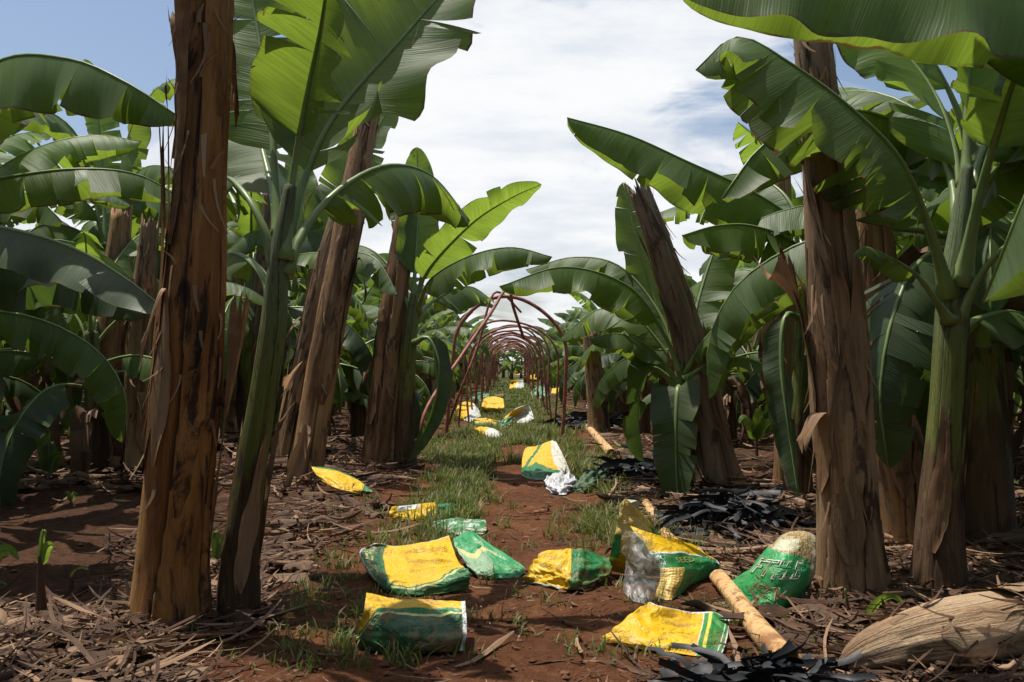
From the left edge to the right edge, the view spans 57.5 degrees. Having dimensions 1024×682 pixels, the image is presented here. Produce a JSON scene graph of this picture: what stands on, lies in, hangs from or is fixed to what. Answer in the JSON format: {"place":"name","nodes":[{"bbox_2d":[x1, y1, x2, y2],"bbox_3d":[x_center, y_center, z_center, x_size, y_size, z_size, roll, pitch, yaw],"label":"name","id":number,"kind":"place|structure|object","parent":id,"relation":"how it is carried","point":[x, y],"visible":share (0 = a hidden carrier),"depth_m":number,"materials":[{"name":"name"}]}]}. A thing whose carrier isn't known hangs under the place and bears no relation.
{"place":"outdoors","nodes":[
{"label":"outdoors","id":0,"kind":"place"},
{"bbox_2d":[0,0,960,360],"label":"sky","id":1,"kind":"structure","parent":0,"point":[495,113],"materials":[{"name":"white"}]},
{"bbox_2d":[0,361,1023,681],"bbox_3d":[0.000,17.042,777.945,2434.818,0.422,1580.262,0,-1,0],"label":"ground","id":2,"kind":"structure","parent":0,"point":[34,505],"depth_m":5.14,"materials":[{"name":"red soil"}]},
{"bbox_2d":[0,544,18,584],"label":"banana sucker","id":3,"kind":"object","parent":2,"relation":"on","point":[6,549],"visible":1,"depth_m":4.81,"materials":[{"name":"green plant"}]},
{"bbox_2d":[0,229,54,441],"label":"banana plant","id":4,"kind":"object","parent":2,"relation":"on","point":[22,391],"visible":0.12,"depth_m":10.36,"materials":[{"name":"green plant"}]},
{"bbox_2d":[35,529,55,610],"bbox_3d":[-2.190,1.130,4.383,0.106,0.499,0.070,0,-1,0],"label":"banana sucker","id":5,"kind":"object","parent":2,"relation":"on","point":[44,551],"visible":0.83,"depth_m":4.38,"materials":[{"name":"green plant"}]},
{"bbox_2d":[35,433,63,479],"bbox_3d":[-4.064,1.054,8.212,0.250,0.499,0.081,0,-1,-6],"label":"banana sucker","id":6,"kind":"object","parent":2,"relation":"on","point":[50,456],"visible":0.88,"depth_m":8.20,"materials":[{"name":"green plant"}]},
{"bbox_2d":[0,240,106,441],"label":"banana plant","id":7,"kind":"object","parent":2,"relation":"on","point":[35,378],"visible":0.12,"depth_m":11.90,"materials":[{"name":"green plant"}]},
{"bbox_2d":[0,132,130,345],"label":"banana plant","id":8,"kind":"object","parent":2,"relation":"on","point":[15,145],"visible":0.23,"depth_m":9.45,"materials":[{"name":"green plant"}]},
{"bbox_2d":[0,135,141,442],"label":"banana plant","id":9,"kind":"object","parent":2,"relation":"on","point":[74,354],"visible":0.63,"depth_m":7.17,"materials":[{"name":"green plant"}]},
{"bbox_2d":[60,402,83,435],"bbox_3d":[-5.431,0.902,12.576,1.475,1.148,1.664,1,-1,-26],"label":"banana sucker","id":10,"kind":"object","parent":2,"relation":"on","point":[66,420],"visible":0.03,"depth_m":11.82,"materials":[{"name":"green plant"}]},
{"bbox_2d":[66,566,88,595],"bbox_3d":[-2.336,1.301,5.020,0.127,0.181,0.049,0,-1,10],"label":"banana sucker","id":11,"kind":"object","parent":2,"relation":"on","point":[70,587],"visible":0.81,"depth_m":5.01,"materials":[{"name":"green plant"}]},
{"bbox_2d":[0,212,164,348],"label":"banana plant","id":12,"kind":"object","parent":2,"relation":"on","point":[87,226],"visible":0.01,"depth_m":14.18,"materials":[{"name":"green plant"}]},
{"bbox_2d":[0,53,174,320],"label":"banana plant","id":13,"kind":"object","parent":2,"relation":"on","point":[35,88],"visible":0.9,"depth_m":5.04,"materials":[{"name":"green plant"}]},
{"bbox_2d":[4,58,174,293],"bbox_3d":[-4.819,-1.122,10.575,2.376,4.673,1.874,0,-1,-9],"label":"banana plant","id":14,"kind":"object","parent":2,"relation":"on","point":[130,161],"visible":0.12,"depth_m":10.96,"materials":[{"name":"green plant"}]},
{"bbox_2d":[96,205,132,454],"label":"cut banana stem","id":15,"kind":"object","parent":2,"relation":"on","point":[112,344],"visible":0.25,"depth_m":9.38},
{"bbox_2d":[0,228,262,505],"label":"banana plant","id":16,"kind":"object","parent":2,"relation":"on","point":[88,442],"visible":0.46,"depth_m":8.44,"materials":[{"name":"green plant"}]},
{"bbox_2d":[120,213,159,473],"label":"cut banana stem","id":17,"kind":"object","parent":2,"relation":"on","point":[136,394],"visible":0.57,"depth_m":8.71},
{"bbox_2d":[66,202,240,407],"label":"banana plant","id":18,"kind":"object","parent":2,"relation":"on","point":[73,324],"visible":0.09,"depth_m":10.61,"materials":[{"name":"green plant"}]},
{"bbox_2d":[126,0,249,641],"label":"cut banana stem","id":19,"kind":"object","parent":2,"relation":"on","point":[171,579],"visible":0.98,"depth_m":4.08,"materials":[{"name":"plant"}]},
{"bbox_2d":[87,184,296,338],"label":"banana plant","id":20,"kind":"object","parent":2,"relation":"on","point":[93,230],"visible":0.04,"depth_m":12.48,"materials":[{"name":"green plant"}]},
{"bbox_2d":[90,162,296,357],"bbox_3d":[-4.401,-0.396,12.722,3.160,3.689,3.966,0,-1,-8],"label":"banana plant","id":21,"kind":"object","parent":2,"relation":"on","point":[232,224],"visible":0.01,"depth_m":13.21,"materials":[{"name":"green plant"}]},
{"bbox_2d":[211,529,223,567],"bbox_3d":[-1.711,1.237,5.448,0.088,0.272,0.042,0,-1,0],"label":"banana sucker","id":22,"kind":"object","parent":2,"relation":"on","point":[216,542],"visible":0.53,"depth_m":5.44,"materials":[{"name":"green plant"}]},
{"bbox_2d":[219,274,243,433],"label":"cut banana stem","id":23,"kind":"object","parent":2,"relation":"on","point":[230,419],"visible":0.1,"depth_m":11.84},
{"bbox_2d":[91,171,372,435],"bbox_3d":[-3.082,-0.393,10.716,3.253,3.255,3.193,0,-1,22],"label":"banana plant","id":24,"kind":"object","parent":2,"relation":"on","point":[354,343],"visible":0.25,"depth_m":10.81,"materials":[{"name":"green plant"}]},
{"bbox_2d":[250,193,270,372],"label":"cut banana stem","id":25,"kind":"object","parent":2,"relation":"on","point":[260,259],"visible":0.23,"depth_m":10.91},
{"bbox_2d":[277,300,299,411],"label":"banana plant","id":26,"kind":"object","parent":2,"relation":"on","point":[280,392],"visible":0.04,"depth_m":16.37,"materials":[{"name":"green plant"}]},
{"bbox_2d":[286,422,310,486],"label":"dead leaf","id":27,"kind":"object","parent":2,"relation":"on","point":[296,462],"visible":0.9,"depth_m":8.29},
{"bbox_2d":[275,183,341,458],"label":"cut banana stem","id":28,"kind":"object","parent":2,"relation":"on","point":[307,321],"visible":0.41,"depth_m":9.74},
{"bbox_2d":[227,112,398,295],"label":"banana plant","id":29,"kind":"object","parent":2,"relation":"on","point":[316,195],"visible":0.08,"depth_m":10.77,"materials":[{"name":"green plant"}]},
{"bbox_2d":[272,363,367,429],"bbox_3d":[-2.807,0.911,14.133,1.644,1.218,2.256,0,-1,0],"label":"banana sucker","id":30,"kind":"object","parent":2,"relation":"on","point":[363,399],"visible":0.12,"depth_m":14.03,"materials":[{"name":"green plant"}]},
{"bbox_2d":[275,115,379,484],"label":"cut banana stem","id":31,"kind":"object","parent":2,"relation":"on","point":[314,407],"visible":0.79,"depth_m":8.80,"materials":[{"name":"plant"}]},
{"bbox_2d":[283,253,388,438],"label":"banana plant","id":32,"kind":"object","parent":2,"relation":"on","point":[341,387],"visible":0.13,"depth_m":13.04,"materials":[{"name":"green plant"}]},
{"bbox_2d":[311,466,371,494],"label":"fertiliser sack","id":33,"kind":"object","parent":2,"relation":"on","point":[338,480],"visible":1,"depth_m":7.98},
{"bbox_2d":[215,0,479,617],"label":"banana plant","id":34,"kind":"object","parent":2,"relation":"on","point":[326,74],"visible":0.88,"depth_m":4.61,"materials":[{"name":"green plant"}]},
{"bbox_2d":[289,272,462,438],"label":"banana plant","id":35,"kind":"object","parent":2,"relation":"on","point":[358,417],"visible":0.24,"depth_m":14.13,"materials":[{"name":"green plant"}]},
{"bbox_2d":[360,215,410,467],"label":"cut banana stem","id":36,"kind":"object","parent":2,"relation":"on","point":[379,435],"visible":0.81,"depth_m":10.10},
{"bbox_2d":[342,330,463,420],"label":"banana plant","id":37,"kind":"object","parent":2,"relation":"on","point":[422,388],"visible":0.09,"depth_m":16.17,"materials":[{"name":"green plant"}]},
{"bbox_2d":[356,593,466,653],"bbox_3d":[-0.418,1.187,3.926,0.465,0.196,0.299,0,-1,0],"label":"fertiliser sack","id":38,"kind":"object","parent":2,"relation":"on","point":[430,625],"visible":0.98,"depth_m":3.85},
{"bbox_2d":[360,536,470,595],"bbox_3d":[-0.556,1.230,5.141,0.531,0.166,0.830,0,-1,-13],"label":"fertiliser sack","id":39,"kind":"object","parent":2,"relation":"on","point":[434,566],"visible":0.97,"depth_m":5.06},
{"bbox_2d":[370,299,463,405],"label":"banana plant","id":40,"kind":"object","parent":2,"relation":"on","point":[426,367],"visible":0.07,"depth_m":18.25,"materials":[{"name":"green plant"}]},
{"bbox_2d":[389,502,455,521],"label":"fertiliser sack","id":41,"kind":"object","parent":2,"relation":"on","point":[393,512],"visible":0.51,"depth_m":7.01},
{"bbox_2d":[371,277,492,395],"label":"banana plant","id":42,"kind":"object","parent":2,"relation":"on","point":[465,332],"visible":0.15,"depth_m":22.54,"materials":[{"name":"green plant"}]},
{"bbox_2d":[415,309,465,385],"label":"banana plant","id":43,"kind":"object","parent":2,"relation":"on","point":[427,324],"visible":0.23,"depth_m":20.64,"materials":[{"name":"green plant"}]},
{"bbox_2d":[432,309,473,384],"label":"banana plant","id":44,"kind":"object","parent":2,"relation":"on","point":[456,323],"visible":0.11,"depth_m":26.66,"materials":[{"name":"green plant"}]},
{"bbox_2d":[433,312,474,386],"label":"banana plant","id":45,"kind":"object","parent":2,"relation":"on","point":[441,320],"visible":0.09,"depth_m":24.86,"materials":[{"name":"green plant"}]},
{"bbox_2d":[358,147,551,470],"bbox_3d":[-0.924,-0.389,10.230,2.124,3.575,3.042,0,-1,-15],"label":"banana plant","id":46,"kind":"object","parent":2,"relation":"on","point":[444,258],"visible":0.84,"depth_m":10.02,"materials":[{"name":"green plant"}]},
{"bbox_2d":[433,517,486,534],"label":"fertiliser sack","id":47,"kind":"object","parent":2,"relation":"on","point":[480,524],"visible":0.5,"depth_m":6.48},
{"bbox_2d":[455,401,480,421],"bbox_3d":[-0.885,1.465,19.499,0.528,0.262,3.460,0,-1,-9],"label":"fertiliser sack","id":48,"kind":"object","parent":2,"relation":"on","point":[475,414],"visible":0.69,"depth_m":19.44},
{"bbox_2d":[419,291,524,430],"bbox_3d":[-0.478,0.334,13.151,0.103,2.301,3.036,-1,-1,27],"label":"tunnel hoop","id":49,"kind":"object","parent":2,"relation":"on","point":[457,361],"visible":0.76,"depth_m":13.16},
{"bbox_2d":[449,291,521,424],"bbox_3d":[-0.471,0.388,14.407,1.259,2.293,1.192,0,-1,0],"label":"tunnel hoop","id":50,"kind":"object","parent":2,"relation":"on","point":[472,360],"visible":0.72,"depth_m":13.96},
{"bbox_2d":[137,491,840,675],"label":"sparse grass","id":51,"kind":"structure","parent":2,"relation":"on","point":[350,649],"depth_m":4.24,"materials":[{"name":"plant"}]},
{"bbox_2d":[453,531,524,578],"bbox_3d":[-0.165,1.227,5.336,0.311,0.166,0.606,1,-2,-39],"label":"fertiliser sack","id":52,"kind":"object","parent":2,"relation":"on","point":[478,554],"visible":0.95,"depth_m":5.29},
{"bbox_2d":[481,396,503,413],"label":"fertiliser sack","id":53,"kind":"object","parent":2,"relation":"on","point":[494,403],"visible":0.98,"depth_m":20.66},
{"bbox_2d":[100,461,911,681],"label":"straw bits","id":54,"kind":"object","parent":2,"relation":"on","point":[640,673],"visible":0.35,"depth_m":4.12,"materials":[{"name":"beige plant"}]},
{"bbox_2d":[444,295,567,437],"bbox_3d":[-0.093,0.445,14.214,1.901,2.309,0.102,0,-1,0],"label":"tunnel hoop","id":55,"kind":"object","parent":2,"relation":"on","point":[530,303],"visible":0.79,"depth_m":14.21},
{"bbox_2d":[0,431,1013,681],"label":"soil crumbs","id":56,"kind":"object","parent":2,"relation":"on","point":[388,663],"visible":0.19,"depth_m":4.37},
{"bbox_2d":[457,319,558,428],"bbox_3d":[-0.071,0.618,16.328,1.798,1.987,0.192,0,-1,0],"label":"tunnel hoop","id":57,"kind":"object","parent":2,"relation":"on","point":[533,327],"visible":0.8,"depth_m":16.29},
{"bbox_2d":[466,326,551,421],"bbox_3d":[-0.049,0.663,17.818,1.665,1.921,0.096,0,-1,2],"label":"tunnel hoop","id":58,"kind":"object","parent":2,"relation":"on","point":[526,327],"visible":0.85,"depth_m":17.82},
{"bbox_2d":[469,324,548,415],"bbox_3d":[-0.050,0.680,19.628,1.697,2.071,0.137,0,-1,0],"label":"tunnel hoop","id":59,"kind":"object","parent":2,"relation":"on","point":[532,333],"visible":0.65,"depth_m":19.62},
{"bbox_2d":[473,330,546,410],"bbox_3d":[-0.037,0.747,21.121,1.690,1.970,0.196,0,-1,-5],"label":"tunnel hoop","id":60,"kind":"object","parent":2,"relation":"on","point":[490,336],"visible":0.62,"depth_m":21.05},
{"bbox_2d":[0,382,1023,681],"bbox_3d":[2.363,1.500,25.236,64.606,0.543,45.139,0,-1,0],"label":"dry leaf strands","id":61,"kind":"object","parent":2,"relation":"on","point":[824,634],"visible":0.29,"depth_m":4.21},
{"bbox_2d":[0,382,1023,681],"bbox_3d":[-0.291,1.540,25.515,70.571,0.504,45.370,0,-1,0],"label":"dry leaf litter","id":62,"kind":"object","parent":2,"relation":"on","point":[830,602],"visible":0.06,"depth_m":4.97,"materials":[{"name":"plant"}]},
{"bbox_2d":[476,333,547,405],"bbox_3d":[-0.003,0.768,22.451,1.817,1.936,0.231,0,-1,4],"label":"tunnel hoop","id":63,"kind":"object","parent":2,"relation":"on","point":[483,351],"visible":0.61,"depth_m":22.41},
{"bbox_2d":[481,335,542,402],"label":"tunnel hoop","id":64,"kind":"object","parent":2,"relation":"on","point":[482,363],"visible":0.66,"depth_m":25.20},
{"bbox_2d":[499,350,526,379],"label":"banana plant","id":65,"kind":"object","parent":2,"relation":"on","point":[516,357],"visible":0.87,"depth_m":58.34,"materials":[{"name":"green plant"}]},
{"bbox_2d":[505,405,533,422],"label":"fertiliser sack","id":66,"kind":"object","parent":2,"relation":"on","point":[523,413],"visible":0.69,"depth_m":17.91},
{"bbox_2d":[522,440,569,479],"bbox_3d":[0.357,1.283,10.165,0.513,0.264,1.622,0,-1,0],"label":"fertiliser sack","id":67,"kind":"object","parent":2,"relation":"on","point":[542,461],"visible":0.9,"depth_m":10.09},
{"bbox_2d":[544,470,575,494],"bbox_3d":[0.448,1.290,8.544,0.308,0.172,0.445,0,-1,0],"label":"plastic bag","id":68,"kind":"object","parent":2,"relation":"on","point":[560,483],"visible":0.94,"depth_m":8.54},
{"bbox_2d":[538,313,586,402],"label":"banana plant","id":69,"kind":"object","parent":2,"relation":"on","point":[568,317],"visible":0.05,"depth_m":24.96,"materials":[{"name":"green plant"}]},
{"bbox_2d":[545,330,585,399],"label":"banana plant","id":70,"kind":"object","parent":2,"relation":"on","point":[561,360],"visible":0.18,"depth_m":26.71,"materials":[{"name":"green plant"}]},
{"bbox_2d":[522,548,611,589],"bbox_3d":[0.348,1.212,5.054,0.386,0.170,0.511,-1,-2,40],"label":"fertiliser sack","id":71,"kind":"object","parent":2,"relation":"on","point":[572,569],"visible":0.99,"depth_m":4.93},
{"bbox_2d":[547,292,609,402],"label":"banana plant","id":72,"kind":"object","parent":2,"relation":"on","point":[589,305],"visible":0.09,"depth_m":22.76,"materials":[{"name":"green plant"}]},
{"bbox_2d":[539,307,618,412],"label":"banana plant","id":73,"kind":"object","parent":2,"relation":"on","point":[577,351],"visible":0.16,"depth_m":20.77,"materials":[{"name":"green plant"}]},
{"bbox_2d":[534,411,628,429],"bbox_3d":[1.365,1.400,16.845,2.005,0.380,3.365,0,-1,0],"label":"black plastic heap","id":74,"kind":"object","parent":2,"relation":"on","point":[577,417],"visible":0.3,"depth_m":16.19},
{"bbox_2d":[572,468,608,491],"bbox_3d":[0.798,1.290,8.805,0.181,0.175,0.865,-1,-1,25],"label":"green cloth","id":75,"kind":"object","parent":2,"relation":"on","point":[591,476],"visible":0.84,"depth_m":8.60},
{"bbox_2d":[583,330,610,431],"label":"cut banana stem","id":76,"kind":"object","parent":2,"relation":"on","point":[599,415],"visible":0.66,"depth_m":15.06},
{"bbox_2d":[566,310,628,418],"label":"banana plant","id":77,"kind":"object","parent":2,"relation":"on","point":[622,406],"visible":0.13,"depth_m":18.58,"materials":[{"name":"green plant"}]},
{"bbox_2d":[585,425,616,456],"bbox_3d":[1.257,1.417,14.319,0.125,0.134,6.526,0,-1,1],"label":"fallen pole","id":78,"kind":"object","parent":2,"relation":"on","point":[599,439],"visible":0.62,"depth_m":12.49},
{"bbox_2d":[575,444,660,487],"bbox_3d":[1.209,1.232,9.247,1.226,0.337,1.587,0,-1,0],"label":"black plastic heap","id":79,"kind":"object","parent":2,"relation":"on","point":[629,467],"visible":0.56,"depth_m":9.09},
{"bbox_2d":[581,331,658,411],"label":"banana plant","id":80,"kind":"object","parent":2,"relation":"on","point":[613,357],"visible":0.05,"depth_m":16.17,"materials":[{"name":"green plant"}]},
{"bbox_2d":[575,275,691,433],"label":"banana plant","id":81,"kind":"object","parent":2,"relation":"on","point":[644,422],"visible":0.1,"depth_m":14.47,"materials":[{"name":"green plant"}]},
{"bbox_2d":[609,499,659,575],"bbox_3d":[0.647,1.072,5.103,0.309,0.431,0.177,0,-1,22],"label":"fertiliser sack","id":82,"kind":"object","parent":2,"relation":"on","point":[622,556],"visible":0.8,"depth_m":5.05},
{"bbox_2d":[499,182,806,497],"bbox_3d":[1.230,-0.073,8.418,2.678,3.028,2.035,0,-1,0],"label":"banana plant","id":83,"kind":"object","parent":2,"relation":"on","point":[627,299],"visible":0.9,"depth_m":8.16,"materials":[{"name":"green plant"}]},
{"bbox_2d":[602,602,729,656],"bbox_3d":[0.690,1.207,4.010,0.503,0.128,0.514,-1,-1,25],"label":"fertiliser sack","id":84,"kind":"object","parent":2,"relation":"on","point":[647,622],"visible":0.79,"depth_m":3.93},
{"bbox_2d":[623,526,720,601],"bbox_3d":[0.778,1.116,4.883,0.343,0.347,0.804,-1,-1,37],"label":"fertiliser sack","id":85,"kind":"object","parent":2,"relation":"on","point":[681,566],"visible":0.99,"depth_m":4.84,"materials":[{"name":"plastic"}]},
{"bbox_2d":[639,495,707,553],"bbox_3d":[1.060,1.285,6.613,0.171,0.109,2.499,0,-1,0],"label":"fallen pole","id":86,"kind":"object","parent":2,"relation":"on","point":[646,505],"visible":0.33,"depth_m":7.00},
{"bbox_2d":[592,256,770,447],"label":"banana plant","id":87,"kind":"object","parent":2,"relation":"on","point":[614,376],"visible":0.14,"depth_m":12.53,"materials":[{"name":"green plant"}]},
{"bbox_2d":[625,178,745,488],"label":"cut banana stem","id":88,"kind":"object","parent":2,"relation":"on","point":[714,452],"visible":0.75,"depth_m":8.37,"materials":[{"name":"plant"}]},
{"bbox_2d":[651,481,814,550],"bbox_3d":[1.460,1.144,6.337,1.202,0.384,1.256,-1,-1,34],"label":"black plastic heap","id":89,"kind":"object","parent":2,"relation":"on","point":[722,504],"visible":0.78,"depth_m":6.19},
{"bbox_2d":[733,323,767,431],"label":"banana plant","id":90,"kind":"object","parent":2,"relation":"on","point":[752,349],"visible":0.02,"depth_m":14.91,"materials":[{"name":"green plant"}]},
{"bbox_2d":[738,407,770,459],"bbox_3d":[2.707,1.046,10.330,0.411,0.632,0.105,0,-1,0],"label":"banana sucker","id":91,"kind":"object","parent":2,"relation":"on","point":[756,427],"visible":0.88,"depth_m":10.32,"materials":[{"name":"green plant"}]},
{"bbox_2d":[709,569,801,658],"bbox_3d":[1.063,1.233,4.218,0.115,0.107,1.474,0,-1,2],"label":"fallen pole","id":92,"kind":"object","parent":2,"relation":"on","point":[770,636],"visible":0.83,"depth_m":4.05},
{"bbox_2d":[567,117,947,501],"bbox_3d":[2.243,-0.137,7.979,4.242,2.958,2.169,0,-1,-19],"label":"banana plant","id":93,"kind":"object","parent":2,"relation":"on","point":[734,231],"visible":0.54,"depth_m":7.08,"materials":[{"name":"green plant"}]},
{"bbox_2d":[647,627,876,681],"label":"black plastic heap","id":94,"kind":"object","parent":2,"relation":"on","point":[779,665],"visible":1,"depth_m":3.31,"materials":[{"name":"plastic"}]},
{"bbox_2d":[732,531,815,616],"bbox_3d":[1.315,1.121,4.623,0.385,0.360,0.527,0,-1,0],"label":"fertiliser sack","id":95,"kind":"object","parent":2,"relation":"on","point":[784,564],"visible":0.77,"depth_m":4.48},
{"bbox_2d":[772,175,795,487],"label":"cut banana stem","id":96,"kind":"object","parent":2,"relation":"on","point":[785,187],"visible":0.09,"depth_m":8.31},
{"bbox_2d":[660,95,926,456],"bbox_3d":[3.126,-0.419,9.718,3.814,3.547,3.039,-1,-1,31],"label":"banana plant","id":97,"kind":"object","parent":2,"relation":"on","point":[745,153],"visible":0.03,"depth_m":9.77,"materials":[{"name":"green plant"}]},
{"bbox_2d":[736,240,902,429],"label":"banana plant","id":98,"kind":"object","parent":2,"relation":"on","point":[753,386],"visible":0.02,"depth_m":12.83,"materials":[{"name":"green plant"}]},
{"bbox_2d":[754,39,892,609],"bbox_3d":[1.609,-0.190,4.741,0.561,3.052,0.536,-1,-2,44],"label":"cut banana stem","id":99,"kind":"object","parent":2,"relation":"on","point":[839,425],"visible":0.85,"depth_m":4.60,"materials":[{"name":"plant"}]},
{"bbox_2d":[683,0,1023,224],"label":"banana plant","id":100,"kind":"object","parent":2,"relation":"on","point":[972,33],"visible":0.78,"depth_m":3.82,"materials":[{"name":"green plant"}]},
{"bbox_2d":[696,36,1023,594],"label":"banana plant","id":101,"kind":"object","parent":2,"relation":"on","point":[786,102],"visible":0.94,"depth_m":4.65,"materials":[{"name":"green plant"}]},
{"bbox_2d":[707,60,1023,545],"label":"banana plant","id":102,"kind":"object","parent":2,"relation":"on","point":[990,507],"visible":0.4,"depth_m":5.76,"materials":[{"name":"green plant"}]},
{"bbox_2d":[718,87,1023,461],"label":"banana plant","id":103,"kind":"object","parent":2,"relation":"on","point":[989,245],"visible":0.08,"depth_m":7.02,"materials":[{"name":"green plant"}]},
{"bbox_2d":[864,593,903,616],"bbox_3d":[1.673,1.235,4.217,0.178,0.209,0.039,0,-1,12],"label":"banana sucker","id":104,"kind":"object","parent":2,"relation":"on","point":[884,597],"visible":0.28,"depth_m":4.21,"materials":[{"name":"green plant"}]},
{"bbox_2d":[852,176,924,543],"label":"cut banana stem","id":105,"kind":"object","parent":2,"relation":"on","point":[901,480],"visible":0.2,"depth_m":5.74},
{"bbox_2d":[809,572,1023,679],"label":"fallen banana stem","id":106,"kind":"object","parent":2,"relation":"on","point":[982,624],"visible":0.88,"depth_m":3.56,"materials":[{"name":"beige plant"}]},
{"bbox_2d":[914,174,1023,374],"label":"banana plant","id":107,"kind":"object","parent":2,"relation":"on","point":[1017,355],"visible":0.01,"depth_m":6.80,"materials":[{"name":"green plant"}]},
{"bbox_2d":[981,195,1023,303],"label":"banana plant","id":108,"kind":"object","parent":2,"relation":"on","point":[1006,280],"visible":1,"depth_m":1.60,"materials":[{"name":"green plant"}]},
{"bbox_2d":[983,529,1023,545],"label":"fallen banana stem","id":109,"kind":"object","parent":2,"relation":"on","point":[1013,532],"visible":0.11,"depth_m":5.69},
{"bbox_2d":[307,379,743,571],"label":"grass","id":110,"kind":"structure","parent":0,"point":[471,483],"depth_m":9.30,"materials":[{"name":"plant"}]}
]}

